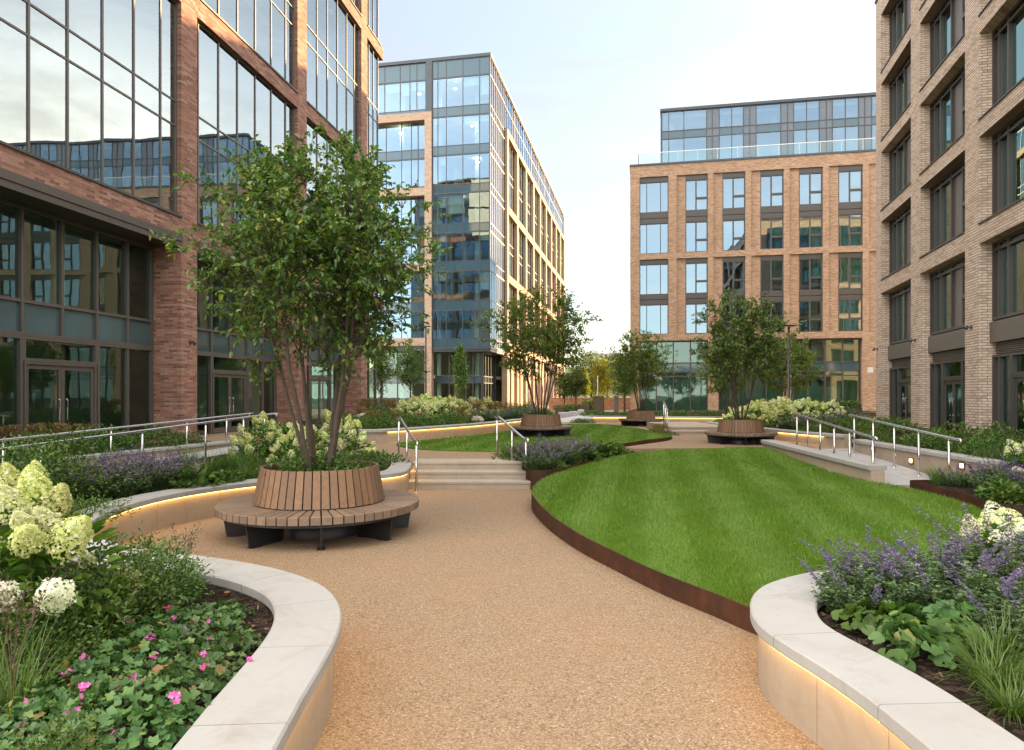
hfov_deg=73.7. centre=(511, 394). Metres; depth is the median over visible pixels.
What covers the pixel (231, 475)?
leafy plant
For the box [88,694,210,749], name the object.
geranium
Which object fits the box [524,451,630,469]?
soil
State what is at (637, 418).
round bench
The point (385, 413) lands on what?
shrub
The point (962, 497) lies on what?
steel edging
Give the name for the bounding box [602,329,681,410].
multi stem tree
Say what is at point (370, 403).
bronze grass
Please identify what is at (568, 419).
street paving
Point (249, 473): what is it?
ornamental grass
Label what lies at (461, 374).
columnar tree
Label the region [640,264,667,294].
window
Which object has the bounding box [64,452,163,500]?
catmint
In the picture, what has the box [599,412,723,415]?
soil
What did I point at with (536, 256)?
window
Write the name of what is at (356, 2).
window
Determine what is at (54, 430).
bronze grass
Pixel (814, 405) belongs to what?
hydrangea bush
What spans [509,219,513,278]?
window
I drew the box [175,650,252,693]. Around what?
geranium
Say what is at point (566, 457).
catmint
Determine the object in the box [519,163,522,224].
window
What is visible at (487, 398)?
hydrangea bush
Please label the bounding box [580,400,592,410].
clipped hedge
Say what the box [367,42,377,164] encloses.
window
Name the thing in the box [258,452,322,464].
shrub
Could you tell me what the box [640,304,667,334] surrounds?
window
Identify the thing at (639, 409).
groundcover plant
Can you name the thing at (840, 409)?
hydrangea bush
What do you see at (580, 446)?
catmint
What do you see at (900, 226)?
window
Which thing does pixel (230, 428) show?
door
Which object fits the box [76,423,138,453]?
dark shrub
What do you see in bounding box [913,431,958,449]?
shrub
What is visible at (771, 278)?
window
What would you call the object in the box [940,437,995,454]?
shrub
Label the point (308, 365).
window
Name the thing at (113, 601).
dark shrub
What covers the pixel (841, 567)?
catmint
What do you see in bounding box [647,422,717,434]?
stone steps
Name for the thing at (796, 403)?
hydrangea bush
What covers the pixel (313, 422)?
soil
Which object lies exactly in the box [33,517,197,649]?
dark shrub
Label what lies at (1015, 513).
white hydrangea
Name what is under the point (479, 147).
window
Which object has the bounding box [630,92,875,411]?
brown brick building
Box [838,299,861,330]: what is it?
window
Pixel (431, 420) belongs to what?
shrub
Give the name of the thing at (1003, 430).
dark shrub
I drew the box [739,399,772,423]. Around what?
hydrangea bush
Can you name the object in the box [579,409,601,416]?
shrub
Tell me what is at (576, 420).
shrub
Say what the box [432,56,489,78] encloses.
window
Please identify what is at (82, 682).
geranium
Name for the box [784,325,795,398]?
lamp post
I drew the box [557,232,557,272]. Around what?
window
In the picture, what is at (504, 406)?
bronze grass
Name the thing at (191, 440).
dark shrub
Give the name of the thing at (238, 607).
geranium
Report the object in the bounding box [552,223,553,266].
window
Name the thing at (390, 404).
bronze grass
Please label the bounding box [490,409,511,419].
catmint
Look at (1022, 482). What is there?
catmint
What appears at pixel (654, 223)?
window
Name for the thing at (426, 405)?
hydrangea bush
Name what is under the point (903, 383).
door
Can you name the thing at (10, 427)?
bronze grass
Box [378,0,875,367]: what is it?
sky
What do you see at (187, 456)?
ornamental grass
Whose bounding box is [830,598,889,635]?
lobed plant
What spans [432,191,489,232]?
window
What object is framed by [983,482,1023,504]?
leafy plant
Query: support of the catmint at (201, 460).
on the soil at (231, 595)
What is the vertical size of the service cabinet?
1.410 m
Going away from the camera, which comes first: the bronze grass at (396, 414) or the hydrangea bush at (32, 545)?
the hydrangea bush at (32, 545)
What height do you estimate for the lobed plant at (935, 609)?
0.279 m
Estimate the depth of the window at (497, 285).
67.76 m
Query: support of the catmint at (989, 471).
on the soil at (969, 490)
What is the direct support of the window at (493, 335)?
in the glass office building at (452, 129)
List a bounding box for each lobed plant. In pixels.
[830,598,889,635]
[868,600,983,652]
[868,619,964,671]
[908,598,999,652]
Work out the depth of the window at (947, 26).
24.72 m
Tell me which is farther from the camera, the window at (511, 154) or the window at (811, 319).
the window at (511, 154)
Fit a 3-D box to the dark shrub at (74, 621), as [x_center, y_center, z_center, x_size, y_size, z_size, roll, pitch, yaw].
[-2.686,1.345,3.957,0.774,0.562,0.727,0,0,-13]
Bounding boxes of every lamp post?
[421,326,430,392]
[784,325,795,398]
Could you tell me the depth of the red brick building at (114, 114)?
23.29 m
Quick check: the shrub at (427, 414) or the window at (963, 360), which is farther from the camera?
the shrub at (427, 414)
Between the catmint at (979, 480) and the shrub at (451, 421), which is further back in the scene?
the shrub at (451, 421)
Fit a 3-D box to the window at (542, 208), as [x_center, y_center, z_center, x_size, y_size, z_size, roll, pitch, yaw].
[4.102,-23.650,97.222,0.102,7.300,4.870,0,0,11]
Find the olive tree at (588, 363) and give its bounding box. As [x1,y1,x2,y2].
[564,345,611,397]
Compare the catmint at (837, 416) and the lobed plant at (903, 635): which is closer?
the lobed plant at (903, 635)
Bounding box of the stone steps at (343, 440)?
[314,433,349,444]
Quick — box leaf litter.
[5,590,254,731]
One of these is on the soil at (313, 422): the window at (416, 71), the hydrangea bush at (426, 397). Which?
the hydrangea bush at (426, 397)
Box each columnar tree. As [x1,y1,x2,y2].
[448,342,471,400]
[582,368,591,397]
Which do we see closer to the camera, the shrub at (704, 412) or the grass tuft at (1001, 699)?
the grass tuft at (1001, 699)
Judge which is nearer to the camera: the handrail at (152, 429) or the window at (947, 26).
the handrail at (152, 429)
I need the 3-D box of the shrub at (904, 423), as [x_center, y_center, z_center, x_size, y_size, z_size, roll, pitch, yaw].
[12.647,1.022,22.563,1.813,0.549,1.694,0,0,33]
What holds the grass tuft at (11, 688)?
on the soil at (231, 595)
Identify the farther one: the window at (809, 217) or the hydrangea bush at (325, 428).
the window at (809, 217)
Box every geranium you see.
[0,668,108,749]
[0,685,153,749]
[0,693,96,749]
[27,657,146,717]
[32,634,169,696]
[47,674,200,749]
[75,626,200,689]
[82,651,225,727]
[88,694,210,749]
[106,658,236,719]
[115,605,223,656]
[137,621,258,677]
[154,599,246,640]
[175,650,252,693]
[192,598,255,626]
[199,623,264,655]
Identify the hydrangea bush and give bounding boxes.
[0,460,145,645]
[228,411,288,460]
[257,419,306,456]
[266,425,320,462]
[286,421,339,457]
[306,409,376,455]
[389,399,416,414]
[395,395,424,417]
[406,400,440,417]
[410,392,447,413]
[429,400,458,415]
[438,394,466,414]
[455,396,485,417]
[473,396,501,412]
[722,405,751,418]
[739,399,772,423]
[747,396,793,421]
[758,401,800,426]
[772,396,817,422]
[792,397,833,419]
[812,399,845,416]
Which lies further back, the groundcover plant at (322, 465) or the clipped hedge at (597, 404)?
the clipped hedge at (597, 404)
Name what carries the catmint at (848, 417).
on the soil at (856, 436)
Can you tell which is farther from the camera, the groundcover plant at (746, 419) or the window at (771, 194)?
the window at (771, 194)
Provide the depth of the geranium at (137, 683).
3.49 m
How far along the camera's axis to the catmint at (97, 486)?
10.06 m
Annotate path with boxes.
[119,480,909,749]
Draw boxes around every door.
[23,361,96,445]
[212,372,247,433]
[310,377,329,419]
[898,381,910,423]
[943,378,961,431]
[1012,374,1023,436]
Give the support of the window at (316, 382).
in the glass office building at (452, 129)
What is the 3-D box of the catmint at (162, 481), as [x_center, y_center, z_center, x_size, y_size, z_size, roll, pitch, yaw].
[-5.730,1.239,11.233,1.261,0.705,1.327,0,0,-24]
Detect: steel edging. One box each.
[521,450,633,489]
[531,452,756,634]
[620,436,671,445]
[910,480,1021,545]
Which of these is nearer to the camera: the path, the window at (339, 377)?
the path
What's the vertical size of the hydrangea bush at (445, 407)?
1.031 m
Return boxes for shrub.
[0,424,79,460]
[0,432,82,489]
[0,432,84,509]
[0,442,18,462]
[0,495,83,526]
[0,555,157,668]
[0,575,109,687]
[6,427,131,505]
[7,431,58,457]
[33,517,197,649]
[34,420,131,463]
[52,493,140,521]
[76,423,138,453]
[79,425,155,454]
[87,528,211,605]
[92,534,215,614]
[127,421,189,453]
[160,426,214,447]
[245,461,275,478]
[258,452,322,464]
[316,412,365,423]
[317,448,365,460]
[337,449,393,468]
[343,418,382,428]
[356,449,410,467]
[357,411,390,418]
[359,401,392,417]
[361,413,398,425]
[363,418,402,428]
[384,410,417,419]
[391,416,429,427]
[401,412,443,423]
[406,414,446,425]
[432,413,468,425]
[435,411,467,421]
[444,413,482,423]
[491,443,532,456]
[491,447,524,460]
[503,403,526,412]
[521,402,537,410]
[546,458,570,470]
[559,454,582,463]
[570,418,589,422]
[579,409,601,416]
[592,410,616,416]
[617,411,627,415]
[645,428,666,431]
[662,431,678,435]
[668,411,691,415]
[694,410,719,415]
[762,420,774,426]
[795,418,847,431]
[798,424,831,432]
[816,418,857,429]
[828,416,868,426]
[838,423,892,435]
[842,413,881,426]
[843,406,863,414]
[851,419,909,433]
[858,430,896,443]
[865,417,925,431]
[866,415,910,427]
[878,436,915,446]
[898,428,956,452]
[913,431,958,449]
[925,421,979,447]
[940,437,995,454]
[956,435,1013,459]
[959,428,1020,452]
[963,419,1023,447]
[967,445,1017,463]
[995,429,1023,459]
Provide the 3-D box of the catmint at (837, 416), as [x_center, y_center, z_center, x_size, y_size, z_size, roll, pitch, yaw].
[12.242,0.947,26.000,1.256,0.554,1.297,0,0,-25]
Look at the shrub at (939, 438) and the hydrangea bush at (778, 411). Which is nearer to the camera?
the shrub at (939, 438)
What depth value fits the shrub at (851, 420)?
24.10 m
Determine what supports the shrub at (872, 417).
on the soil at (856, 436)
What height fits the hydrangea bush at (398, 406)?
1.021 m
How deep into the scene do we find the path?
5.43 m
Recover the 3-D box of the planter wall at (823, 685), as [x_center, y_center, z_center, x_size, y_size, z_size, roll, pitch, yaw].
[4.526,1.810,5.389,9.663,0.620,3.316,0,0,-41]
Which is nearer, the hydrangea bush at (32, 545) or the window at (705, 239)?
the hydrangea bush at (32, 545)
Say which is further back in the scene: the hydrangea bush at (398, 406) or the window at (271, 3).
the hydrangea bush at (398, 406)
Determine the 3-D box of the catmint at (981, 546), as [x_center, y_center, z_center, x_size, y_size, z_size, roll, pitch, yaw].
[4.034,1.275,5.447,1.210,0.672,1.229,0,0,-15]
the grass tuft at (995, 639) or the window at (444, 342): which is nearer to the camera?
the grass tuft at (995, 639)
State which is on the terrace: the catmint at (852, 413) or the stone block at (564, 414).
the stone block at (564, 414)
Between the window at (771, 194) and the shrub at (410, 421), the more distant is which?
the window at (771, 194)
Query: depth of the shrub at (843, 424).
22.99 m
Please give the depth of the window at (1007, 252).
19.76 m
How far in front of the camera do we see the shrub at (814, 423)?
22.05 m
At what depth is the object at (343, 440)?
20.43 m
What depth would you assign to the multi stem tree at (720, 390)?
34.83 m
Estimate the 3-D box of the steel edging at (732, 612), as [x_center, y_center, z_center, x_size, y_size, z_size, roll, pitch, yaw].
[1.541,1.798,11.842,2.448,0.563,12.482,0,0,6]
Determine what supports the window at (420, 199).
in the glass office building at (452, 129)
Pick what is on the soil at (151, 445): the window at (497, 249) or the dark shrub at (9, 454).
the dark shrub at (9, 454)
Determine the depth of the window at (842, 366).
51.46 m
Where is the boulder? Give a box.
[471,416,483,422]
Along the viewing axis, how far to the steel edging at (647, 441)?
20.67 m
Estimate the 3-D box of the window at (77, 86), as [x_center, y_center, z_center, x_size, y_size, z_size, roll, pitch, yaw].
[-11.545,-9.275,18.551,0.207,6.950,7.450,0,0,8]
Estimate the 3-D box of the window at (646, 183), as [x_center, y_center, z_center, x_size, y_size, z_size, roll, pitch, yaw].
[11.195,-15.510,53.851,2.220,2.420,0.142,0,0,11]
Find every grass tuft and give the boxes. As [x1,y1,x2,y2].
[0,563,99,714]
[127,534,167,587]
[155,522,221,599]
[926,619,1023,702]
[930,603,1023,678]
[958,653,1023,725]
[991,633,1023,688]
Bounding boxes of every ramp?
[120,444,265,467]
[814,449,938,484]
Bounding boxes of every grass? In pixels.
[0,424,40,443]
[26,421,75,444]
[56,423,97,450]
[167,444,206,463]
[188,448,230,470]
[209,443,246,471]
[224,456,257,478]
[231,447,275,472]
[350,398,372,413]
[363,398,383,413]
[363,410,386,421]
[379,399,398,411]
[384,400,397,412]
[390,412,403,423]
[413,410,427,417]
[452,406,467,420]
[463,399,489,416]
[482,402,501,413]
[491,401,512,411]
[577,431,609,449]
[654,423,667,432]
[918,461,955,484]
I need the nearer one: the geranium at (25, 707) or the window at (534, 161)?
the geranium at (25, 707)
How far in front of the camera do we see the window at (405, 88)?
66.79 m
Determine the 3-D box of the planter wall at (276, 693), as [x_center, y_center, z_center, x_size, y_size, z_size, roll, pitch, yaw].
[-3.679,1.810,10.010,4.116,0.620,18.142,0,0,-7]
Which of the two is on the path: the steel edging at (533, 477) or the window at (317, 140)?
the steel edging at (533, 477)
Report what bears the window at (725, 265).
in the brown brick building at (754, 199)
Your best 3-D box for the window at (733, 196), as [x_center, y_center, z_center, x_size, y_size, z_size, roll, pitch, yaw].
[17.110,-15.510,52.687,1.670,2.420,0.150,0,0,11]
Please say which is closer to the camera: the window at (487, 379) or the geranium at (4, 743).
the geranium at (4, 743)
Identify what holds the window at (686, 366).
in the brown brick building at (754, 199)
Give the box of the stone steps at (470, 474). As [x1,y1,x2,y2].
[409,459,530,488]
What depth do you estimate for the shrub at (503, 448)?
16.50 m
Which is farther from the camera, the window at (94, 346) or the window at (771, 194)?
the window at (771, 194)
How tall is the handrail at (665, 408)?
1.271 m
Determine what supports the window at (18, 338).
in the red brick building at (114, 114)
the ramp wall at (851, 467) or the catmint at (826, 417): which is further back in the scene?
the catmint at (826, 417)
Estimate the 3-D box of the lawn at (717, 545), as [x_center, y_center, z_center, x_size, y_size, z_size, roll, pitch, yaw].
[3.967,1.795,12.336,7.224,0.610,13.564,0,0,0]
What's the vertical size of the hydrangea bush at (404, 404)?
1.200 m
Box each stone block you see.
[558,412,569,416]
[569,411,576,415]
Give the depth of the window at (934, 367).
25.51 m
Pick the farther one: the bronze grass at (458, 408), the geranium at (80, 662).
the bronze grass at (458, 408)
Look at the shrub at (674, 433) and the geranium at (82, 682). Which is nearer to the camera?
the geranium at (82, 682)
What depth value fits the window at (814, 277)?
51.56 m
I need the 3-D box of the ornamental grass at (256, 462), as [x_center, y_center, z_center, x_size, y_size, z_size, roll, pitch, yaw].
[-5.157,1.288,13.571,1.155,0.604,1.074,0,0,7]
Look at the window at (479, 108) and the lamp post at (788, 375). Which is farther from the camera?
the window at (479, 108)
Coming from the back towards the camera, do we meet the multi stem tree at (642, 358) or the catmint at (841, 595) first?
the multi stem tree at (642, 358)
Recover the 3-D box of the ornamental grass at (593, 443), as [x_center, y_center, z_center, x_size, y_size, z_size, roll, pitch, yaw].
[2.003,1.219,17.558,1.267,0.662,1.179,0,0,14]
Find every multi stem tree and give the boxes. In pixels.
[148,118,452,470]
[468,282,602,414]
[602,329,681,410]
[686,287,809,419]
[686,335,764,418]
[745,332,823,404]
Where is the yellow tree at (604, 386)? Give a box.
[588,355,619,397]
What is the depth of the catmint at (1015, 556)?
5.13 m
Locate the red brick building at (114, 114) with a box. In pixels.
[0,0,382,445]
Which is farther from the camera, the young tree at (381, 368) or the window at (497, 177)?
the window at (497, 177)
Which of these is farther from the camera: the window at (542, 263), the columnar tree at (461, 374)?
the window at (542, 263)
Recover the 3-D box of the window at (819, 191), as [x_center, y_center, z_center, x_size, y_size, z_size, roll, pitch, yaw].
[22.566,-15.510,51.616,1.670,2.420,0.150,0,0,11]
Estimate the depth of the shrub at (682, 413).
36.64 m
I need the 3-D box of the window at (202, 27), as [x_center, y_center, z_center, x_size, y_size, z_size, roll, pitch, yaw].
[-10.338,-9.275,26.753,0.207,6.950,7.430,0,0,8]
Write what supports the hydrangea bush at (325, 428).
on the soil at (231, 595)
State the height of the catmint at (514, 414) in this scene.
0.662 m
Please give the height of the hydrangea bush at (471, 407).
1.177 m
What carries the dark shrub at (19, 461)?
on the soil at (231, 595)
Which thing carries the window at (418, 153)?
in the glass office building at (452, 129)
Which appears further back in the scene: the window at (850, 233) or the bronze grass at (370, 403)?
the window at (850, 233)
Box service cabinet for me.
[613,396,618,411]
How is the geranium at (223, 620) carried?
on the soil at (231, 595)
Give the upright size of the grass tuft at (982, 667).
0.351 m
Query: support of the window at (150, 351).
in the red brick building at (114, 114)
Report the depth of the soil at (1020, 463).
13.79 m
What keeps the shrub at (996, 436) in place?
on the soil at (1020, 463)
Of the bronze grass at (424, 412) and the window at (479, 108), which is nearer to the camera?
the bronze grass at (424, 412)
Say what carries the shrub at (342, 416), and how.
on the soil at (313, 422)
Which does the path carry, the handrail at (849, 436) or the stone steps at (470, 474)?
the stone steps at (470, 474)
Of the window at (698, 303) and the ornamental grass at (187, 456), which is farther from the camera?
the window at (698, 303)
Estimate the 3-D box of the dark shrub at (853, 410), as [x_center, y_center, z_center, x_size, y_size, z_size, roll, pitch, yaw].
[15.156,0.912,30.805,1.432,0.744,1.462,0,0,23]
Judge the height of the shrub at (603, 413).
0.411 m
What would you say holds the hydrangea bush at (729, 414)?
on the soil at (856, 436)
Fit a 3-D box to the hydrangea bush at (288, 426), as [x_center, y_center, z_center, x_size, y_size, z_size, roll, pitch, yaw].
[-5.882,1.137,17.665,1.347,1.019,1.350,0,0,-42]
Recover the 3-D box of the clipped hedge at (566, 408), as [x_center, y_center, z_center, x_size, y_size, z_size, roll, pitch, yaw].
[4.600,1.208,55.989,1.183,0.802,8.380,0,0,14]
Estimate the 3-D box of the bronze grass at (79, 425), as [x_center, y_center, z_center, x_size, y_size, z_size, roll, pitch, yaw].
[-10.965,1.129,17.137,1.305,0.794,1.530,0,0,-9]
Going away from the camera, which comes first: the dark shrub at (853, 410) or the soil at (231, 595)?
the soil at (231, 595)
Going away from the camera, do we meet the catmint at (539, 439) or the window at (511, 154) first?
the catmint at (539, 439)
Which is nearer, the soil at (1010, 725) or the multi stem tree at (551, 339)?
the soil at (1010, 725)
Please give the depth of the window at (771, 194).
52.10 m
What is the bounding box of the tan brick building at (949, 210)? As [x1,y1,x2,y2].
[873,0,1023,439]
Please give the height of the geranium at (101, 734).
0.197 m
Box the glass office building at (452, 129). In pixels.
[312,52,564,408]
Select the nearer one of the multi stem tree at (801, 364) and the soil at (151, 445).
the soil at (151, 445)
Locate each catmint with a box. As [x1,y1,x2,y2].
[51,460,128,501]
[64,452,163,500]
[66,446,138,476]
[91,449,185,496]
[92,446,166,472]
[121,449,204,490]
[133,446,181,467]
[163,446,204,476]
[471,407,501,421]
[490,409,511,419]
[497,406,523,418]
[504,438,561,459]
[507,443,568,469]
[510,408,532,417]
[519,434,559,448]
[532,435,589,464]
[549,433,600,460]
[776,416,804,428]
[787,414,817,427]
[797,526,925,602]
[797,548,929,618]
[800,412,834,421]
[816,412,847,420]
[831,409,869,416]
[838,411,868,423]
[848,528,1023,623]
[874,525,1013,598]
[914,503,1023,579]
[933,513,1023,603]
[936,464,978,486]
[944,554,1023,631]
[960,577,1023,656]
[965,455,1023,480]
[966,455,1023,489]
[1011,472,1023,486]
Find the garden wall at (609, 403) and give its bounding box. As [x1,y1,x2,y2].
[549,398,629,409]
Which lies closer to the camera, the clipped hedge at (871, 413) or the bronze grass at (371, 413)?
the bronze grass at (371, 413)
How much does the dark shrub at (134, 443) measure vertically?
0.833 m
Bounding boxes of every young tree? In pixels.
[370,339,405,408]
[393,335,431,397]
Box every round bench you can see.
[214,460,418,550]
[510,414,572,437]
[618,410,662,425]
[704,419,777,444]
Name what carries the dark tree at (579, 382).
on the terrace
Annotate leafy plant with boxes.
[7,704,122,749]
[165,461,229,489]
[198,466,246,484]
[576,443,603,461]
[595,440,622,456]
[606,441,630,453]
[974,478,1023,501]
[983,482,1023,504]
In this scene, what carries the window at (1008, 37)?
in the tan brick building at (949, 210)
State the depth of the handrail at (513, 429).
15.30 m
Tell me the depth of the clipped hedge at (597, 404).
56.07 m
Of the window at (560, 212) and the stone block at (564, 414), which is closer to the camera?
the stone block at (564, 414)
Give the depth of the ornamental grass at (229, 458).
13.87 m
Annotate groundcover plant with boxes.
[264,453,371,474]
[526,410,555,415]
[631,408,652,410]
[723,415,758,420]
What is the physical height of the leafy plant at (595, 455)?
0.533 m
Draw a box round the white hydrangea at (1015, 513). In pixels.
[947,501,1023,557]
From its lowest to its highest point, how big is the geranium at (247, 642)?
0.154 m
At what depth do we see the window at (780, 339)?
52.44 m
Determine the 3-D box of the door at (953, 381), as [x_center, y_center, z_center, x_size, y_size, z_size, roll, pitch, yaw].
[15.461,0.486,23.896,0.194,2.068,1.790,0,0,14]
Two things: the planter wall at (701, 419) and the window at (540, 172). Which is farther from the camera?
the window at (540, 172)
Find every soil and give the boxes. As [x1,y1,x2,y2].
[0,452,388,749]
[117,440,212,447]
[284,413,487,434]
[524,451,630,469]
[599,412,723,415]
[764,422,985,446]
[817,597,1023,741]
[918,482,1023,525]
[958,453,1023,469]
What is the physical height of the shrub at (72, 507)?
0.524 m
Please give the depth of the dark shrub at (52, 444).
10.77 m
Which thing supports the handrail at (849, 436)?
on the ramp at (896, 475)
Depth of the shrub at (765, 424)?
25.39 m
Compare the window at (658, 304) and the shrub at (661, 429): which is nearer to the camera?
the shrub at (661, 429)
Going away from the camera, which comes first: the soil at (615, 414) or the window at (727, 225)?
the soil at (615, 414)
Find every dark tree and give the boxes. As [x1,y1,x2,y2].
[552,371,576,403]
[564,367,589,403]
[604,352,641,411]
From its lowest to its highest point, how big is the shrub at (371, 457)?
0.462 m
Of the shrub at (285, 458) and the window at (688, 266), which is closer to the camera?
the shrub at (285, 458)
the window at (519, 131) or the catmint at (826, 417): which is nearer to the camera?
the catmint at (826, 417)
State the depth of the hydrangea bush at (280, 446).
14.75 m
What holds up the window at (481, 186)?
in the glass office building at (452, 129)
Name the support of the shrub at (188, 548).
on the soil at (231, 595)
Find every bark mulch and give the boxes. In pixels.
[2,551,271,749]
[817,609,1022,728]
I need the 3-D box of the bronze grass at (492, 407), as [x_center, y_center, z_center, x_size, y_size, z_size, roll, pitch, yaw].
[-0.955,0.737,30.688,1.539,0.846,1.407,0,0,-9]
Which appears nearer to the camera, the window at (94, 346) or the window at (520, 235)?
the window at (94, 346)
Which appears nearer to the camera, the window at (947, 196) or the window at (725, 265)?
the window at (947, 196)
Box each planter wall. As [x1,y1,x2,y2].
[51,450,411,749]
[315,418,521,442]
[593,416,722,422]
[707,421,855,446]
[750,560,1023,749]
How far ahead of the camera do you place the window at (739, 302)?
52.71 m
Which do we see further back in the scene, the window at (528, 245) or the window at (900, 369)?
the window at (528, 245)
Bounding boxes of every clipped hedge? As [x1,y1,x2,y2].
[553,404,581,413]
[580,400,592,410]
[592,395,604,411]
[656,409,875,416]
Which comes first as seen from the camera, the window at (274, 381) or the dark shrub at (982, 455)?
the dark shrub at (982, 455)
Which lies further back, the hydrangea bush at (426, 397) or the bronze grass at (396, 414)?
the hydrangea bush at (426, 397)
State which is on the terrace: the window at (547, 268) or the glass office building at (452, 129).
the glass office building at (452, 129)
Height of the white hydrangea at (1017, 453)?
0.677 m
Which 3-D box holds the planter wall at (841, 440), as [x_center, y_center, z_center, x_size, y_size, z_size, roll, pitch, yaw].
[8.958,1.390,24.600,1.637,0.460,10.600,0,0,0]
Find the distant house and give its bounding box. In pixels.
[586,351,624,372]
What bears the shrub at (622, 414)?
on the soil at (615, 414)
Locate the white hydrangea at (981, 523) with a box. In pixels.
[954,508,1023,567]
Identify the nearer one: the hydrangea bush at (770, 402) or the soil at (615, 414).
the hydrangea bush at (770, 402)
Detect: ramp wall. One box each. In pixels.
[9,439,239,471]
[761,440,886,483]
[852,439,1003,479]
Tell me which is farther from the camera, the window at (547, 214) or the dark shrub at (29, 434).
the window at (547, 214)
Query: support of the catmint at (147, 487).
on the soil at (231, 595)
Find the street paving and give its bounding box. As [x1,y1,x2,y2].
[561,410,613,421]
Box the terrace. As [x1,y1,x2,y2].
[0,404,1008,479]
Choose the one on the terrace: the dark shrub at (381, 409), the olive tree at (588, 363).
the olive tree at (588, 363)
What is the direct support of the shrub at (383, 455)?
on the soil at (231, 595)
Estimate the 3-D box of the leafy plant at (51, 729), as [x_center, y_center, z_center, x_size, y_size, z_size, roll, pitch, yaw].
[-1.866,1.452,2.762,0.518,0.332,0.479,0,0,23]
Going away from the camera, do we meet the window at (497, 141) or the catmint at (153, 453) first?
the catmint at (153, 453)
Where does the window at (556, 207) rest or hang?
in the glass office building at (452, 129)
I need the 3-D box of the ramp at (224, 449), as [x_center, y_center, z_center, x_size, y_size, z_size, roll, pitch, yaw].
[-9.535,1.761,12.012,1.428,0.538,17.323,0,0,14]
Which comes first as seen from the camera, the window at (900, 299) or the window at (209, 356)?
the window at (209, 356)
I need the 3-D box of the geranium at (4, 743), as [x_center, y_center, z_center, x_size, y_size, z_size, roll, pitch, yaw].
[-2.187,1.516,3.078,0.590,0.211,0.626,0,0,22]
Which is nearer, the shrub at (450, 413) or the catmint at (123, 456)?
the catmint at (123, 456)
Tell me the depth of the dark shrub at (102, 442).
15.65 m
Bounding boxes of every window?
[0,0,176,212]
[0,199,153,347]
[0,333,22,436]
[23,335,97,364]
[97,343,153,439]
[197,21,293,245]
[197,262,276,359]
[197,353,211,434]
[212,354,247,373]
[216,0,293,86]
[248,358,276,429]
[307,0,358,149]
[307,120,358,264]
[307,299,342,364]
[307,364,309,400]
[310,364,330,377]
[312,1,332,266]
[312,351,424,408]
[319,62,425,83]
[330,377,344,415]
[352,0,358,9]
[367,0,377,38]
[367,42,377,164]
[367,313,375,407]
[370,273,424,311]
[370,311,424,337]
[378,80,425,115]
[378,123,424,161]
[378,158,424,188]
[378,235,420,272]
[386,197,424,236]
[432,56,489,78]
[432,74,489,117]
[432,113,489,155]
[432,152,489,193]
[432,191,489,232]
[432,231,489,271]
[432,270,489,309]
[432,309,489,347]
[435,352,481,401]
[482,352,495,401]
[490,57,504,102]
[490,74,504,138]
[490,114,504,173]
[490,153,504,209]
[490,191,504,245]
[490,231,504,280]
[490,270,504,314]
[490,310,504,350]
[505,90,514,140]
[509,145,513,211]
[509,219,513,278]
[509,285,513,343]
[515,112,523,158]
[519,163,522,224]
[519,232,522,286]
[519,295,522,339]
[524,131,530,171]
[527,178,530,235]
[527,242,530,292]
[531,146,537,185]
[535,192,537,244]
[535,252,537,291]
[538,161,543,196]
[541,203,543,252]
[541,260,543,302]
[544,174,548,206]
[547,214,548,259]
[547,268,548,308]
[549,185,553,215]
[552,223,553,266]
[552,274,553,312]
[554,196,558,225]
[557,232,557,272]
[559,207,562,233]
[561,240,561,277]
[640,181,667,212]
[640,223,667,253]
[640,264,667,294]
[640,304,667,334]
[640,341,707,411]
[661,112,662,162]
[662,95,875,161]
[685,179,707,210]
[685,221,707,251]
[685,262,707,293]
[685,303,707,333]
[722,177,744,208]
[722,219,744,250]
[722,261,744,292]
[722,339,782,405]
[730,302,744,332]
[760,174,782,206]
[760,217,782,248]
[760,260,782,291]
[760,301,782,331]
[792,338,860,405]
[799,172,821,204]
[799,216,821,247]
[799,258,821,290]
[799,300,821,331]
[838,170,861,202]
[838,214,861,245]
[838,257,861,289]
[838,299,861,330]
[890,0,910,54]
[890,52,910,126]
[890,127,910,200]
[890,204,910,273]
[890,283,910,344]
[890,367,897,418]
[898,365,910,381]
[930,0,964,75]
[930,64,964,162]
[930,159,964,249]
[930,257,964,334]
[930,361,942,429]
[942,359,961,378]
[962,359,964,429]
[992,0,1023,105]
[992,110,1023,214]
[992,228,1023,319]
[992,353,1011,433]
[1011,351,1023,374]
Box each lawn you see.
[396,424,668,451]
[535,447,993,634]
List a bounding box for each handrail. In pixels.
[0,412,253,462]
[0,412,277,461]
[396,417,418,491]
[494,416,528,460]
[662,401,667,431]
[792,413,878,463]
[848,414,961,475]
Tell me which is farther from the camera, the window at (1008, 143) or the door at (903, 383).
the door at (903, 383)
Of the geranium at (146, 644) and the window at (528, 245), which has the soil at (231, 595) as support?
the geranium at (146, 644)
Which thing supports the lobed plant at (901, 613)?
on the soil at (1010, 725)
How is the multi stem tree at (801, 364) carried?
on the terrace
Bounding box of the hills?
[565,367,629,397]
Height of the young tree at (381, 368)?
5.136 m
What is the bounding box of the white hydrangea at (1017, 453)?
[1003,439,1023,464]

